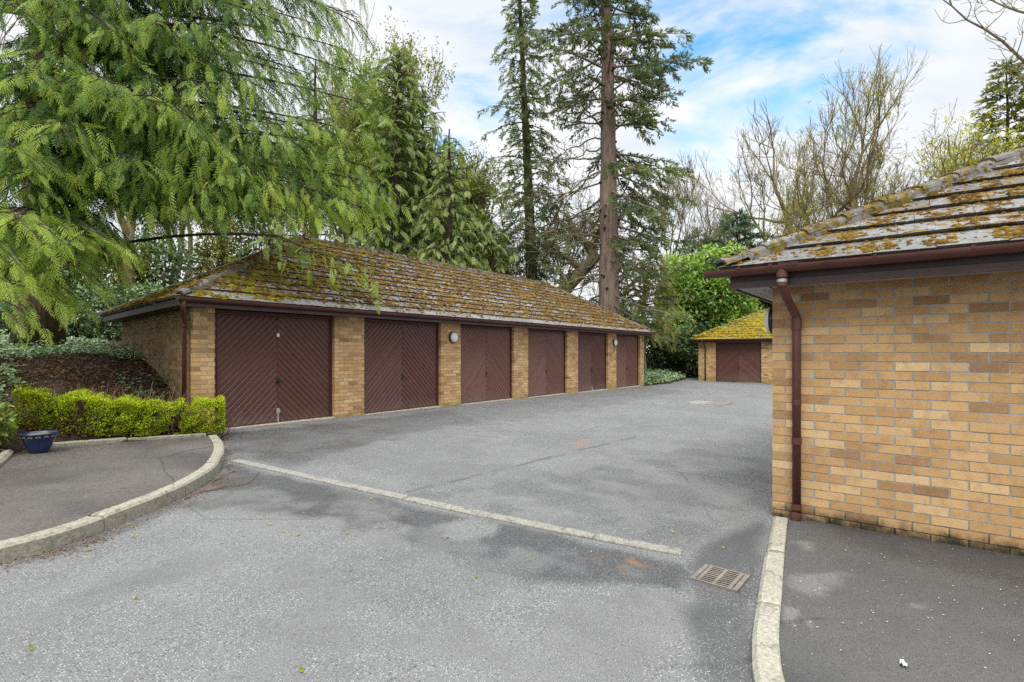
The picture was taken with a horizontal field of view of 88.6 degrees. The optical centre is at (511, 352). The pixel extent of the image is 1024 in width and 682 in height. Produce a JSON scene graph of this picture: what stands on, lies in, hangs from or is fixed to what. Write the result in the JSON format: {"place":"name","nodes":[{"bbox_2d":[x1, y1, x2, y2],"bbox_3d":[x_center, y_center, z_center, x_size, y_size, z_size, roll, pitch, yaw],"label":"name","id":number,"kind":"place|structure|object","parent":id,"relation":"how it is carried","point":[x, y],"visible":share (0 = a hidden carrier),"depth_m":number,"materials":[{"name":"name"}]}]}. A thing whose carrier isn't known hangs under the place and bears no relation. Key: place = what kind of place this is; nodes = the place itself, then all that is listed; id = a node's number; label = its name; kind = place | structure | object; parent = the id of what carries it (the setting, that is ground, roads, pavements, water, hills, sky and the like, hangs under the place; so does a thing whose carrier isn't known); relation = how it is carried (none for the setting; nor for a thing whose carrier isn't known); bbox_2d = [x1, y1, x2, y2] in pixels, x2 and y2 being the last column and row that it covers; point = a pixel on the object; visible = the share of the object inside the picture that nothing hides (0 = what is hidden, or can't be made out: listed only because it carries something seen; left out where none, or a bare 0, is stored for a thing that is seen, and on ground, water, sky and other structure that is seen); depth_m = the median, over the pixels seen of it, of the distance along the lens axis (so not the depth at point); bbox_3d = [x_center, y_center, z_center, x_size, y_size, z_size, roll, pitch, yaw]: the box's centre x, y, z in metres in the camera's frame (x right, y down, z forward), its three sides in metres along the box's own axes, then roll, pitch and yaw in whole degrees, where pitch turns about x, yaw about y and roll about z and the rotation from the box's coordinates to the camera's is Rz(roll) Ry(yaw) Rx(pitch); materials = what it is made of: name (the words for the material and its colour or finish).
{"place":"outdoors","nodes":[
{"label":"outdoors","id":0,"kind":"place"},
{"bbox_2d":[0,434,213,540],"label":"pavement","id":1,"kind":"structure","parent":0,"point":[54,487],"depth_m":5.23,"materials":[{"name":"grey asphalt"}]},
{"bbox_2d":[18,430,58,452],"bbox_3d":[-5.714,1.084,6.339,0.370,0.235,0.370,0,0,37],"label":"plant pot","id":2,"kind":"object","parent":1,"relation":"on","point":[37,441],"visible":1,"depth_m":6.25,"materials":[{"name":"blue ceramic"}]},
{"bbox_2d":[0,340,695,453],"bbox_3d":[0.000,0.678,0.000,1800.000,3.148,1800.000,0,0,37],"label":"ground","id":3,"kind":"structure","parent":0,"point":[15,446],"depth_m":8.56,"materials":[{"name":"soil"}]},
{"bbox_2d":[0,252,19,322],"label":"scrub bush","id":4,"kind":"object","parent":3,"relation":"on","point":[13,280],"visible":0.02,"depth_m":20.44,"materials":[{"name":"green plant"}]},
{"bbox_2d":[0,396,21,445],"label":"pieris shrub","id":5,"kind":"object","parent":3,"relation":"on","point":[8,426],"visible":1,"depth_m":6.22,"materials":[{"name":"green plant"}]},
{"bbox_2d":[0,329,147,402],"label":"ivy ground cover","id":6,"kind":"object","parent":3,"relation":"on","point":[99,344],"visible":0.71,"depth_m":10.49,"materials":[{"name":"green plant"}]},
{"bbox_2d":[1,353,173,417],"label":"twig litter","id":7,"kind":"object","parent":3,"relation":"on","point":[93,366],"visible":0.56,"depth_m":9.19,"materials":[{"name":"brown plant"}]},
{"bbox_2d":[0,278,175,340],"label":"ivy hedge","id":8,"kind":"object","parent":3,"relation":"on","point":[86,326],"visible":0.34,"depth_m":16.22,"materials":[{"name":"green plant"}]},
{"bbox_2d":[60,247,118,322],"bbox_3d":[-16.289,-2.466,19.762,2.968,3.954,2.755,0,0,37],"label":"scrub bush","id":9,"kind":"object","parent":3,"relation":"on","point":[68,276],"visible":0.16,"depth_m":19.37,"materials":[{"name":"green plant"}]},
{"bbox_2d":[0,14,187,286],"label":"bare tree","id":10,"kind":"object","parent":3,"relation":"on","point":[8,30],"visible":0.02,"depth_m":20.38,"materials":[{"name":"brown plant"}]},
{"bbox_2d":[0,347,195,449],"bbox_3d":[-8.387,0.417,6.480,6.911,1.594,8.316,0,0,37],"label":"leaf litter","id":11,"kind":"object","parent":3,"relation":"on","point":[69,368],"visible":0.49,"depth_m":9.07,"materials":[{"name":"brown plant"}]},
{"bbox_2d":[0,376,240,440],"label":"hedge","id":12,"kind":"object","parent":3,"relation":"on","point":[47,402],"visible":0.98,"depth_m":7.20,"materials":[{"name":"green plant"}]},
{"bbox_2d":[91,236,161,322],"bbox_3d":[-16.643,-2.731,22.087,3.661,4.496,3.029,0,0,-4],"label":"scrub bush","id":13,"kind":"object","parent":3,"relation":"on","point":[136,276],"visible":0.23,"depth_m":21.96,"materials":[{"name":"green plant"}]},
{"bbox_2d":[58,45,200,303],"bbox_3d":[-16.719,-7.091,21.896,4.881,13.459,7.505,0,0,1],"label":"bare tree","id":14,"kind":"object","parent":3,"relation":"on","point":[128,230],"depth_m":21.20,"materials":[{"name":"brown plant"}]},
{"bbox_2d":[117,370,178,416],"bbox_3d":[-5.949,0.730,8.892,2.291,0.843,0.924,0,0,37],"label":"ivy ground cover","id":15,"kind":"object","parent":3,"relation":"on","point":[136,391],"visible":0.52,"depth_m":9.18,"materials":[{"name":"green plant"}]},
{"bbox_2d":[138,210,186,281],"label":"bare tree","id":16,"kind":"object","parent":3,"relation":"on","point":[180,262],"visible":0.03,"depth_m":25.01,"materials":[{"name":"brown plant"}]},
{"bbox_2d":[122,217,206,296],"bbox_3d":[-15.284,-3.244,23.145,4.091,5.558,3.087,0,0,37],"label":"scrub bush","id":17,"kind":"object","parent":3,"relation":"on","point":[166,252],"visible":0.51,"depth_m":22.61,"materials":[{"name":"green plant"}]},
{"bbox_2d":[0,0,411,352],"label":"cedar tree","id":18,"kind":"object","parent":3,"relation":"on","point":[142,151],"visible":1,"depth_m":9.20,"materials":[{"name":"green plant"}]},
{"bbox_2d":[165,209,246,279],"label":"bare tree","id":19,"kind":"object","parent":3,"relation":"on","point":[190,243],"visible":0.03,"depth_m":24.82,"materials":[{"name":"brown plant"}]},
{"bbox_2d":[178,213,250,281],"bbox_3d":[-14.720,-3.954,25.935,3.300,6.974,3.251,0,0,-7],"label":"scrub bush","id":20,"kind":"object","parent":3,"relation":"on","point":[220,261],"visible":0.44,"depth_m":25.65,"materials":[{"name":"green plant"}]},
{"bbox_2d":[143,3,286,277],"bbox_3d":[-15.629,-9.674,27.269,7.957,18.637,10.113,0,0,-21],"label":"bare tree","id":21,"kind":"object","parent":3,"relation":"on","point":[228,145],"visible":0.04,"depth_m":26.59,"materials":[{"name":"brown plant"}]},
{"bbox_2d":[221,211,294,262],"bbox_3d":[-13.201,-4.329,27.017,4.398,7.828,3.435,0,0,37],"label":"scrub bush","id":22,"kind":"object","parent":3,"relation":"on","point":[250,251],"visible":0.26,"depth_m":26.93,"materials":[{"name":"green plant"}]},
{"bbox_2d":[182,55,350,244],"bbox_3d":[-13.341,-8.707,29.088,9.276,16.787,12.186,0,0,37],"label":"bare tree","id":23,"kind":"object","parent":3,"relation":"on","point":[274,159],"visible":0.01,"depth_m":28.35,"materials":[{"name":"brown plant"}]},
{"bbox_2d":[238,62,374,253],"bbox_3d":[-7.691,-5.649,20.401,4.750,11.014,5.643,0,0,-12],"label":"cypress tree","id":24,"kind":"object","parent":3,"relation":"on","point":[340,238],"visible":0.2,"depth_m":19.89,"materials":[{"name":"green plant"}]},
{"bbox_2d":[248,51,389,241],"bbox_3d":[-11.342,-9.531,33.349,9.243,19.478,10.165,0,0,-17],"label":"bare tree","id":25,"kind":"object","parent":3,"relation":"on","point":[331,129],"visible":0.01,"depth_m":33.06,"materials":[{"name":"brown plant"}]},
{"bbox_2d":[262,37,424,243],"bbox_3d":[-8.384,-8.412,28.114,8.908,16.654,6.103,0,0,12],"label":"leafy tree","id":26,"kind":"object","parent":3,"relation":"on","point":[364,71],"visible":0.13,"depth_m":27.36,"materials":[{"name":"green plant"}]},
{"bbox_2d":[318,3,392,247],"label":"bare tree","id":27,"kind":"object","parent":3,"relation":"on","point":[359,68],"depth_m":30.65,"materials":[{"name":"brown plant"}]},
{"bbox_2d":[303,128,447,245],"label":"leafy tree","id":28,"kind":"object","parent":3,"relation":"on","point":[428,162],"visible":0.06,"depth_m":25.56,"materials":[{"name":"green plant"}]},
{"bbox_2d":[97,235,655,431],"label":"garage block","id":29,"kind":"structure","parent":3,"relation":"on","point":[255,339],"depth_m":11.87,"materials":[{"name":"brick"}]},
{"bbox_2d":[214,309,331,427],"bbox_3d":[-4.395,0.291,9.836,0.112,2.046,2.310,0,0,37],"label":"door","id":30,"kind":"structure","parent":29,"relation":"in","point":[269,367],"depth_m":9.76,"materials":[{"name":"red paint"}]},
{"bbox_2d":[364,319,438,413],"bbox_3d":[-2.559,0.304,12.259,0.112,2.072,2.310,0,0,37],"label":"door","id":31,"kind":"structure","parent":29,"relation":"in","point":[401,358],"depth_m":12.21,"materials":[{"name":"red paint"}]},
{"bbox_2d":[460,325,511,403],"bbox_3d":[-0.723,0.317,14.682,0.112,2.098,2.310,0,0,37],"label":"door","id":32,"kind":"structure","parent":29,"relation":"in","point":[486,351],"depth_m":14.65,"materials":[{"name":"red paint"}]},
{"bbox_2d":[528,329,564,396],"bbox_3d":[1.113,0.330,17.105,0.112,2.124,2.310,0,0,37],"label":"door","id":33,"kind":"structure","parent":29,"relation":"in","point":[546,348],"depth_m":17.09,"materials":[{"name":"red paint"}]},
{"bbox_2d":[578,332,605,391],"bbox_3d":[2.949,0.343,19.528,0.112,2.149,2.310,0,0,37],"label":"door","id":34,"kind":"structure","parent":29,"relation":"in","point":[591,346],"depth_m":19.54,"materials":[{"name":"red paint"}]},
{"bbox_2d":[616,334,637,387],"bbox_3d":[4.786,0.356,21.951,0.112,2.175,2.310,0,0,37],"label":"door","id":35,"kind":"structure","parent":29,"relation":"in","point":[627,346],"depth_m":21.97,"materials":[{"name":"red paint"}]},
{"bbox_2d":[338,93,429,196],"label":"leafy tree","id":36,"kind":"object","parent":3,"relation":"on","point":[365,146],"depth_m":26.48,"materials":[{"name":"green plant"}]},
{"bbox_2d":[327,5,455,254],"bbox_3d":[-5.916,-8.227,25.857,6.076,16.252,6.650,0,0,-12],"label":"ivy tree","id":37,"kind":"object","parent":3,"relation":"on","point":[415,61],"visible":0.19,"depth_m":25.05,"materials":[{"name":"green plant"}]},
{"bbox_2d":[345,43,452,260],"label":"cypress tree","id":38,"kind":"object","parent":3,"relation":"on","point":[396,243],"visible":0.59,"depth_m":22.82,"materials":[{"name":"green plant"}]},
{"bbox_2d":[359,88,483,269],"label":"cypress tree","id":39,"kind":"object","parent":3,"relation":"on","point":[434,140],"visible":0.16,"depth_m":24.62,"materials":[{"name":"green plant"}]},
{"bbox_2d":[400,129,495,322],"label":"cypress tree","id":40,"kind":"object","parent":3,"relation":"on","point":[448,246],"visible":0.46,"depth_m":21.86,"materials":[{"name":"green plant"}]},
{"bbox_2d":[405,193,500,263],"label":"leafy tree","id":41,"kind":"object","parent":3,"relation":"on","point":[478,235],"visible":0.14,"depth_m":25.89,"materials":[{"name":"green plant"}]},
{"bbox_2d":[427,130,492,257],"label":"bare tree","id":42,"kind":"object","parent":3,"relation":"on","point":[463,189],"visible":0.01,"depth_m":26.43,"materials":[{"name":"brown plant"}]},
{"bbox_2d":[406,134,518,266],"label":"ivy tree","id":43,"kind":"object","parent":3,"relation":"on","point":[479,194],"visible":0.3,"depth_m":26.04,"materials":[{"name":"green plant"}]},
{"bbox_2d":[458,149,525,275],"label":"leafy tree","id":44,"kind":"object","parent":3,"relation":"on","point":[503,258],"visible":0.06,"depth_m":30.24,"materials":[{"name":"green plant"}]},
{"bbox_2d":[467,216,529,323],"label":"cypress tree","id":45,"kind":"object","parent":3,"relation":"on","point":[488,232],"visible":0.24,"depth_m":24.79,"materials":[{"name":"green plant"}]},
{"bbox_2d":[483,222,525,276],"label":"bare tree","id":46,"kind":"object","parent":3,"relation":"on","point":[517,259],"visible":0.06,"depth_m":32.21,"materials":[{"name":"brown plant"}]},
{"bbox_2d":[476,0,581,285],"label":"ivy tree","id":47,"kind":"object","parent":3,"relation":"on","point":[526,140],"visible":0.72,"depth_m":30.75,"materials":[{"name":"green plant"}]},
{"bbox_2d":[513,189,626,296],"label":"bare tree","id":48,"kind":"object","parent":3,"relation":"on","point":[577,250],"visible":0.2,"depth_m":34.26,"materials":[{"name":"brown plant"}]},
{"bbox_2d":[504,173,692,295],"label":"leaning tree","id":49,"kind":"object","parent":3,"relation":"on","point":[592,253],"visible":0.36,"depth_m":29.61,"materials":[{"name":"green plant"}]},
{"bbox_2d":[498,0,714,350],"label":"redwood tree","id":50,"kind":"object","parent":3,"relation":"on","point":[610,255],"visible":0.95,"depth_m":26.47,"materials":[{"name":"green plant"}]},
{"bbox_2d":[598,253,694,370],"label":"yew tree","id":51,"kind":"object","parent":3,"relation":"on","point":[666,327],"visible":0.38,"depth_m":28.84,"materials":[{"name":"green plant"}]},
{"bbox_2d":[588,152,718,344],"bbox_3d":[10.432,-6.713,39.779,4.912,16.074,11.032,0,0,-42],"label":"bare tree","id":52,"kind":"object","parent":3,"relation":"on","point":[684,193],"visible":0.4,"depth_m":37.84,"materials":[{"name":"grey plant"}]},
{"bbox_2d":[644,366,687,384],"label":"ivy ground cover","id":53,"kind":"object","parent":3,"relation":"on","point":[663,375],"visible":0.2,"depth_m":26.84,"materials":[{"name":"green plant"}]},
{"bbox_2d":[645,321,710,377],"bbox_3d":[10.213,-0.128,32.709,4.544,3.861,6.286,0,0,37],"label":"laurel bush","id":54,"kind":"object","parent":3,"relation":"on","point":[683,356],"visible":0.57,"depth_m":31.66,"materials":[{"name":"green plant"}]},
{"bbox_2d":[649,226,724,352],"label":"evergreen tree","id":55,"kind":"object","parent":3,"relation":"on","point":[706,243],"visible":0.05,"depth_m":45.77,"materials":[{"name":"green plant"}]},
{"bbox_2d":[656,240,762,350],"bbox_3d":[13.620,-3.051,35.456,8.919,9.414,5.576,0,0,-7],"label":"laurel bush","id":56,"kind":"object","parent":3,"relation":"on","point":[717,302],"visible":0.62,"depth_m":34.33,"materials":[{"name":"green plant"}]},
{"bbox_2d":[691,166,749,247],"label":"bare tree","id":57,"kind":"object","parent":3,"relation":"on","point":[705,217],"visible":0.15,"depth_m":56.27,"materials":[{"name":"brown plant"}]},
{"bbox_2d":[689,308,772,383],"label":"garage block","id":58,"kind":"structure","parent":3,"relation":"on","point":[738,350],"depth_m":27.72,"materials":[{"name":"brick"}]},
{"bbox_2d":[716,342,760,382],"bbox_3d":[11.872,0.521,27.520,2.260,2.101,0.112,0,0,37],"label":"door","id":59,"kind":"structure","parent":58,"relation":"in","point":[735,361],"depth_m":27.52,"materials":[{"name":"red paint"}]},
{"bbox_2d":[694,207,779,350],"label":"evergreen tree","id":60,"kind":"object","parent":3,"relation":"on","point":[738,226],"visible":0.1,"depth_m":43.29,"materials":[{"name":"green plant"}]},
{"bbox_2d":[741,295,771,313],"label":"laurel bush","id":61,"kind":"object","parent":3,"relation":"on","point":[765,305],"visible":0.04,"depth_m":39.40,"materials":[{"name":"green plant"}]},
{"bbox_2d":[682,182,850,254],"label":"bare tree","id":62,"kind":"object","parent":3,"relation":"on","point":[767,238],"visible":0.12,"depth_m":54.17,"materials":[{"name":"brown plant"}]},
{"bbox_2d":[660,96,889,242],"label":"bare tree","id":63,"kind":"object","parent":3,"relation":"on","point":[773,178],"visible":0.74,"depth_m":45.15,"materials":[{"name":"brown plant"}]},
{"bbox_2d":[757,41,928,242],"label":"bare tree","id":64,"kind":"object","parent":3,"relation":"on","point":[854,112],"visible":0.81,"depth_m":40.34,"materials":[{"name":"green plant"}]},
{"bbox_2d":[704,145,1023,556],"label":"garage block","id":65,"kind":"structure","parent":3,"relation":"on","point":[894,324],"depth_m":4.20,"materials":[{"name":"brick"}]},
{"bbox_2d":[800,107,927,225],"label":"bare tree","id":66,"kind":"object","parent":3,"relation":"on","point":[892,185],"visible":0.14,"depth_m":44.41,"materials":[{"name":"brown plant"}]},
{"bbox_2d":[825,156,916,210],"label":"bare tree","id":67,"kind":"object","parent":3,"relation":"on","point":[872,198],"visible":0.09,"depth_m":45.07,"materials":[{"name":"brown plant"}]},
{"bbox_2d":[893,99,1021,192],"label":"leafing tree","id":68,"kind":"object","parent":3,"relation":"on","point":[953,155],"visible":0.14,"depth_m":31.53,"materials":[{"name":"green plant"}]},
{"bbox_2d":[934,0,1023,123],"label":"bare tree","id":69,"kind":"object","parent":3,"relation":"on","point":[1008,46],"visible":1,"depth_m":23.60,"materials":[{"name":"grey plant"}]},
{"bbox_2d":[952,127,1023,163],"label":"leafing tree","id":70,"kind":"object","parent":3,"relation":"on","point":[1000,148],"depth_m":33.09,"materials":[{"name":"green plant"}]},
{"bbox_2d":[953,54,1023,167],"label":"evergreen tree","id":71,"kind":"object","parent":3,"relation":"on","point":[1009,91],"visible":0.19,"depth_m":41.98,"materials":[{"name":"green plant"}]},
{"bbox_2d":[0,375,775,681],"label":"road","id":72,"kind":"structure","parent":0,"point":[417,600],"depth_m":3.60,"materials":[{"name":"grey asphalt"}]},
{"bbox_2d":[0,433,205,465],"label":"kerb edging","id":73,"kind":"object","parent":72,"relation":"on","point":[6,455],"visible":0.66,"depth_m":6.98,"materials":[{"name":"concrete"}]},
{"bbox_2d":[0,433,223,563],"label":"kerb","id":74,"kind":"structure","parent":72,"relation":"on","point":[11,549],"depth_m":4.13,"materials":[{"name":"concrete"}]},
{"bbox_2d":[0,439,246,572],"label":"leaf debris","id":75,"kind":"object","parent":72,"relation":"on","point":[73,547],"visible":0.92,"depth_m":3.88,"materials":[{"name":"brown plant"}]},
{"bbox_2d":[183,485,225,498],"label":"fallen twig","id":76,"kind":"object","parent":72,"relation":"on","point":[197,492],"visible":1,"depth_m":5.05,"materials":[{"name":"brown wood"}]},
{"bbox_2d":[200,471,258,492],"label":"fallen twig","id":77,"kind":"object","parent":72,"relation":"on","point":[228,485],"visible":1,"depth_m":5.34,"materials":[{"name":"brown wood"}]},
{"bbox_2d":[28,432,744,672],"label":"fallen leaves","id":78,"kind":"object","parent":72,"relation":"on","point":[31,646],"visible":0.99,"depth_m":3.84,"materials":[{"name":"brown plant"}]},
{"bbox_2d":[230,459,681,555],"bbox_3d":[-1.143,1.438,5.172,5.467,0.192,0.213,0,0,30],"label":"kerb channel","id":79,"kind":"object","parent":72,"relation":"on","point":[581,533],"visible":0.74,"depth_m":4.57,"materials":[{"name":"stone"}]},
{"bbox_2d":[689,400,732,405],"bbox_3d":[5.847,1.507,15.575,1.100,0.032,1.100,0,0,37],"label":"manhole cover","id":80,"kind":"object","parent":72,"relation":"on","point":[710,403],"visible":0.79,"depth_m":15.64,"materials":[{"name":"metal"}]},
{"bbox_2d":[690,564,750,592],"bbox_3d":[1.376,1.497,3.466,0.310,0.040,0.306,0,0,37],"label":"drain grate","id":81,"kind":"object","parent":72,"relation":"on","point":[725,579],"visible":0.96,"depth_m":3.45,"materials":[{"name":"metal"}]},
{"bbox_2d":[752,516,787,681],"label":"kerb","id":82,"kind":"structure","parent":72,"relation":"on","point":[766,662],"depth_m":2.90,"materials":[{"name":"concrete"}]},
{"bbox_2d":[0,0,1023,352],"label":"sky","id":83,"kind":"structure","parent":0,"point":[777,50],"materials":[{"name":"blue"}]},
{"bbox_2d":[779,516,1023,681],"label":"pavement","id":84,"kind":"structure","parent":0,"point":[911,571],"depth_m":2.96,"materials":[{"name":"grey asphalt"}]},
{"bbox_2d":[707,534,1018,671],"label":"petal litter","id":85,"kind":"object","parent":84,"relation":"on","point":[901,594],"visible":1,"depth_m":2.96,"materials":[{"name":"white plant"}]},
{"bbox_2d":[900,659,906,666],"bbox_3d":[1.811,1.436,2.428,0.028,0.020,0.040,0,0,37],"label":"paper scrap","id":86,"kind":"object","parent":84,"relation":"on","point":[902,661],"visible":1,"depth_m":2.43,"materials":[{"name":"white paper"}]}
]}

